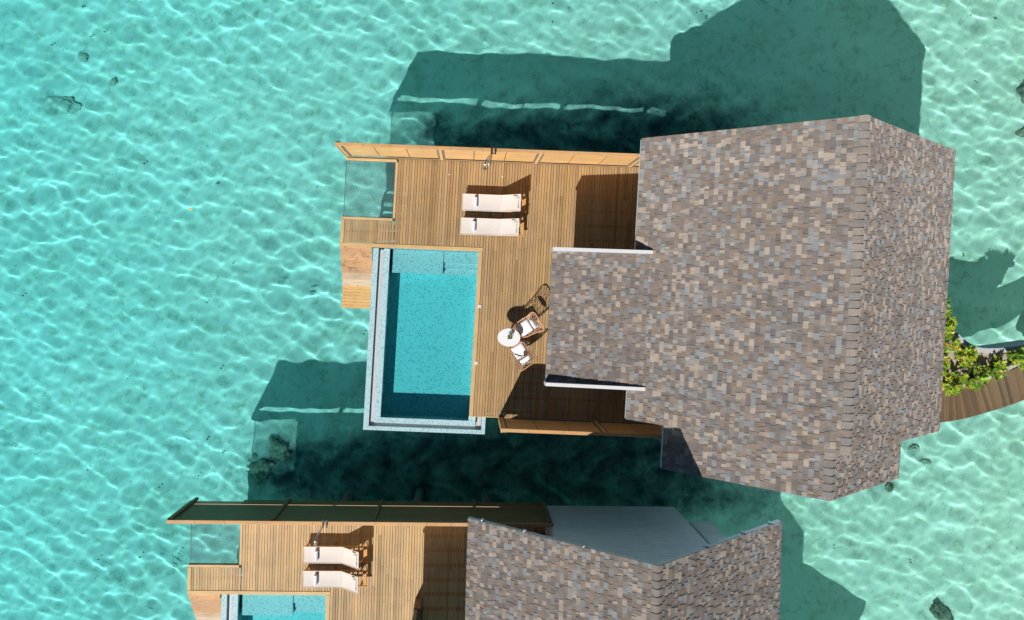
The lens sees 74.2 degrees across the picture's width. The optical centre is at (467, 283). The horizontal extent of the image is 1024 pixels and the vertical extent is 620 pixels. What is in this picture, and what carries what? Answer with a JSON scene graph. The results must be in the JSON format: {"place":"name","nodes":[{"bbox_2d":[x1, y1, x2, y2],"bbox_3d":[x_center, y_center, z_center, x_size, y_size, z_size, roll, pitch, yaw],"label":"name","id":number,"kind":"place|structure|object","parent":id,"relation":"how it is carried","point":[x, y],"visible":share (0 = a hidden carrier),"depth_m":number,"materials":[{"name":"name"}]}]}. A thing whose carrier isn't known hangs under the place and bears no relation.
{"place":"outdoors","nodes":[
{"label":"outdoors","id":0,"kind":"place"},
{"bbox_2d":[0,0,1023,619],"bbox_3d":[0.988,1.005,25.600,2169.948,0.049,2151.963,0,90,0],"label":"water","id":1,"kind":"structure","parent":0,"point":[164,352],"depth_m":25.60,"materials":[{"name":"teal liquid"}]},
{"bbox_2d":[940,365,1023,421],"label":"walkway","id":2,"kind":"structure","parent":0,"point":[966,402],"depth_m":24.00,"materials":[{"name":"brown wood"}]},
{"bbox_2d":[942,307,1023,389],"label":"planter","id":3,"kind":"object","parent":2,"relation":"on","point":[987,353],"visible":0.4,"depth_m":23.73,"materials":[{"name":"paint"}]},
{"bbox_2d":[943,354,949,372],"bbox_3d":[16.370,2.786,23.450,0.797,0.577,0.916,2,90,0],"label":"shrub","id":4,"kind":"object","parent":3,"relation":"on","point":[946,364],"visible":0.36,"depth_m":23.30,"materials":[{"name":"green plant"}]},
{"bbox_2d":[946,299,952,316],"bbox_3d":[16.382,0.803,23.390,0.767,0.694,0.787,2,90,0],"label":"shrub","id":5,"kind":"object","parent":3,"relation":"on","point":[948,312],"visible":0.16,"depth_m":23.14,"materials":[{"name":"green plant"}]},
{"bbox_2d":[945,315,957,333],"bbox_3d":[16.413,1.397,23.399,0.872,0.680,0.890,42,90,0],"label":"shrub","id":6,"kind":"object","parent":3,"relation":"on","point":[951,323],"visible":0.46,"depth_m":23.19,"materials":[{"name":"green plant"}]},
{"bbox_2d":[944,331,960,354],"bbox_3d":[16.672,2.044,23.384,0.818,0.710,0.903,-20,90,0],"label":"shrub","id":7,"kind":"object","parent":3,"relation":"on","point":[955,346],"visible":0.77,"depth_m":23.29,"materials":[{"name":"green plant"}]},
{"bbox_2d":[942,370,965,396],"bbox_3d":[16.752,3.481,23.408,1.023,0.662,0.956,2,90,0],"label":"shrub","id":8,"kind":"object","parent":3,"relation":"on","point":[949,388],"visible":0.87,"depth_m":23.34,"materials":[{"name":"green plant"}]},
{"bbox_2d":[953,345,978,368],"bbox_3d":[17.287,2.563,23.460,0.902,0.558,0.859,2,90,0],"label":"shrub","id":9,"kind":"object","parent":3,"relation":"on","point":[967,355],"visible":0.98,"depth_m":23.40,"materials":[{"name":"green plant"}]},
{"bbox_2d":[960,362,991,390],"bbox_3d":[17.661,3.241,23.375,0.916,0.726,1.010,37,90,0],"label":"shrub","id":10,"kind":"object","parent":3,"relation":"on","point":[971,383],"visible":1,"depth_m":23.36,"materials":[{"name":"green plant"}]},
{"bbox_2d":[983,355,1009,380],"bbox_3d":[18.401,2.948,23.449,0.804,0.580,0.839,42,90,0],"label":"shrub","id":11,"kind":"object","parent":3,"relation":"on","point":[997,373],"visible":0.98,"depth_m":23.32,"materials":[{"name":"green plant"}]},
{"bbox_2d":[1005,347,1023,370],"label":"shrub","id":12,"kind":"object","parent":3,"relation":"on","point":[1011,356],"visible":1,"depth_m":23.26,"materials":[{"name":"green plant"}]},
{"bbox_3d":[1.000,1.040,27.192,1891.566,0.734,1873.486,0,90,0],"label":"seabed","id":13,"kind":"structure","parent":0,"visible":0},
{"bbox_2d":[188,594,221,619],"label":"wooden stairs","id":14,"kind":"structure","parent":13,"relation":"on","point":[206,606],"depth_m":24.43,"materials":[{"name":"brown wood"}]},
{"bbox_2d":[221,573,332,619],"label":"plunge pool","id":15,"kind":"structure","parent":13,"relation":"on","point":[269,607],"depth_m":24.13,"materials":[{"name":"liquid"}]},
{"bbox_2d":[340,246,372,308],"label":"wooden stairs","id":16,"kind":"structure","parent":13,"relation":"on","point":[356,265],"depth_m":24.73,"materials":[{"name":"brown wood"}]},
{"bbox_2d":[187,496,543,619],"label":"wooden deck","id":17,"kind":"structure","parent":13,"relation":"on","point":[337,599],"depth_m":24.00,"materials":[{"name":"wood"}]},
{"bbox_2d":[313,520,327,545],"bbox_3d":[-4.807,8.152,22.902,0.268,2.192,0.910,25,90,0],"label":"outdoor shower","id":18,"kind":"object","parent":17,"relation":"on","point":[315,543],"visible":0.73,"depth_m":22.05,"materials":[{"name":"metal"}]},
{"bbox_2d":[303,567,366,593],"bbox_3d":[-4.670,10.391,23.591,2.251,0.811,0.594,1,90,0],"label":"sun lounger","id":19,"kind":"object","parent":17,"relation":"on","point":[343,579],"visible":1,"depth_m":23.67,"materials":[{"name":"white fabric"}]},
{"bbox_2d":[313,574,317,585],"bbox_3d":[-5.322,10.388,23.603,0.139,0.132,0.338,3,90,0],"label":"rolled towel","id":20,"kind":"object","parent":19,"relation":"on","point":[315,580],"visible":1,"depth_m":23.55,"materials":[{"name":"white fabric"}]},
{"bbox_2d":[303,543,367,568],"bbox_3d":[-4.646,9.541,23.591,2.251,0.811,0.594,1,90,0],"label":"sun lounger","id":21,"kind":"object","parent":17,"relation":"on","point":[344,555],"visible":1,"depth_m":23.67,"materials":[{"name":"white fabric"}]},
{"bbox_2d":[314,550,318,560],"bbox_3d":[-5.297,9.536,23.603,0.139,0.132,0.338,2,90,0],"label":"rolled towel","id":22,"kind":"object","parent":21,"relation":"on","point":[316,553],"visible":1,"depth_m":23.56,"materials":[{"name":"white fabric"}]},
{"bbox_2d":[166,497,553,526],"bbox_3d":[-3.526,7.867,23.259,12.700,2.323,0.160,1,90,0],"label":"privacy fence","id":23,"kind":"object","parent":17,"relation":"attached to","point":[419,513],"visible":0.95,"depth_m":23.02,"materials":[{"name":"wood"}]},
{"bbox_2d":[412,506,781,619],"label":"overwater villa","id":24,"kind":"object","parent":17,"relation":"on","point":[615,563],"visible":0.99,"depth_m":20.20,"materials":[{"name":"tile"}]},
{"bbox_2d":[363,248,485,433],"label":"plunge pool","id":25,"kind":"structure","parent":13,"relation":"on","point":[420,340],"depth_m":24.13,"materials":[{"name":"liquid"}]},
{"bbox_2d":[340,156,651,423],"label":"wooden deck","id":26,"kind":"structure","parent":13,"relation":"on","point":[562,176],"depth_m":24.00,"materials":[{"name":"wood"}]},
{"bbox_2d":[335,141,639,166],"bbox_3d":[1.996,-4.335,23.259,12.701,2.323,0.160,2,90,0],"label":"privacy fence","id":27,"kind":"object","parent":26,"relation":"attached to","point":[346,149],"visible":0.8,"depth_m":22.73,"materials":[{"name":"wood"}]},
{"bbox_2d":[482,146,495,170],"bbox_3d":[0.708,-4.086,22.902,0.268,2.192,0.910,27,90,0],"label":"outdoor shower","id":28,"kind":"object","parent":26,"relation":"on","point":[484,167],"visible":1,"depth_m":22.07,"materials":[{"name":"metal"}]},
{"bbox_2d":[460,217,524,236],"bbox_3d":[0.867,-1.966,23.591,2.251,0.811,0.594,2,90,0],"label":"sun lounger","id":29,"kind":"object","parent":26,"relation":"on","point":[497,227],"visible":1,"depth_m":23.66,"materials":[{"name":"white fabric"}]},
{"bbox_2d":[472,221,475,230],"bbox_3d":[0.216,-1.992,23.603,0.139,0.132,0.338,3,90,0],"label":"rolled towel","id":30,"kind":"object","parent":29,"relation":"on","point":[473,225],"visible":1,"depth_m":23.55,"materials":[{"name":"white fabric"}]},
{"bbox_2d":[462,193,526,212],"bbox_3d":[0.930,-2.804,23.591,2.251,0.811,0.594,2,90,0],"label":"sun lounger","id":31,"kind":"object","parent":26,"relation":"on","point":[501,203],"visible":1,"depth_m":23.67,"materials":[{"name":"white fabric"}]},
{"bbox_2d":[474,197,477,206],"bbox_3d":[0.280,-2.836,23.603,0.139,0.132,0.338,2,90,0],"label":"rolled towel","id":32,"kind":"object","parent":31,"relation":"on","point":[475,201],"visible":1,"depth_m":23.55,"materials":[{"name":"white fabric"}]},
{"bbox_2d":[498,328,519,346],"bbox_3d":[1.418,1.873,23.628,0.790,0.740,0.630,2,90,0],"label":"dining table","id":33,"kind":"object","parent":26,"relation":"on","point":[504,340],"visible":0.88,"depth_m":23.26,"materials":[{"name":"white"}]},
{"bbox_2d":[510,341,537,370],"bbox_3d":[1.877,2.479,23.490,0.770,1.015,0.853,-33,90,0],"label":"rattan chair","id":34,"kind":"object","parent":26,"relation":"on","point":[519,351],"visible":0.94,"depth_m":23.50,"materials":[{"name":"white fabric"}]},
{"bbox_2d":[520,355,530,364],"bbox_3d":[1.997,2.661,23.278,0.380,0.212,0.223,-33,90,3],"label":"pillow","id":35,"kind":"object","parent":34,"relation":"on","point":[525,360],"visible":1,"depth_m":23.21,"materials":[{"name":"white fabric"}]},
{"bbox_2d":[515,312,544,337],"bbox_3d":[2.100,1.488,23.490,0.852,1.015,0.770,-32,90,0],"label":"rattan chair","id":36,"kind":"object","parent":26,"relation":"on","point":[524,327],"visible":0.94,"depth_m":23.50,"materials":[{"name":"white fabric"}]},
{"bbox_2d":[529,317,538,328],"bbox_3d":[2.285,1.373,23.278,0.223,0.212,0.380,-32,87,0],"label":"pillow","id":37,"kind":"object","parent":36,"relation":"on","point":[534,323],"visible":1,"depth_m":23.21,"materials":[{"name":"white fabric"}]},
{"bbox_2d":[498,417,661,437],"bbox_3d":[4.836,4.976,23.259,7.520,2.323,0.160,2,90,0],"label":"privacy fence","id":38,"kind":"object","parent":26,"relation":"attached to","point":[593,428],"visible":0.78,"depth_m":22.77,"materials":[{"name":"wood"}]},
{"bbox_2d":[544,115,955,500],"bbox_3d":[8.948,0.706,21.055,12.789,6.371,10.450,2,90,0],"label":"overwater villa","id":39,"kind":"object","parent":26,"relation":"on","point":[764,307],"visible":1,"depth_m":19.65,"materials":[{"name":"tile"}]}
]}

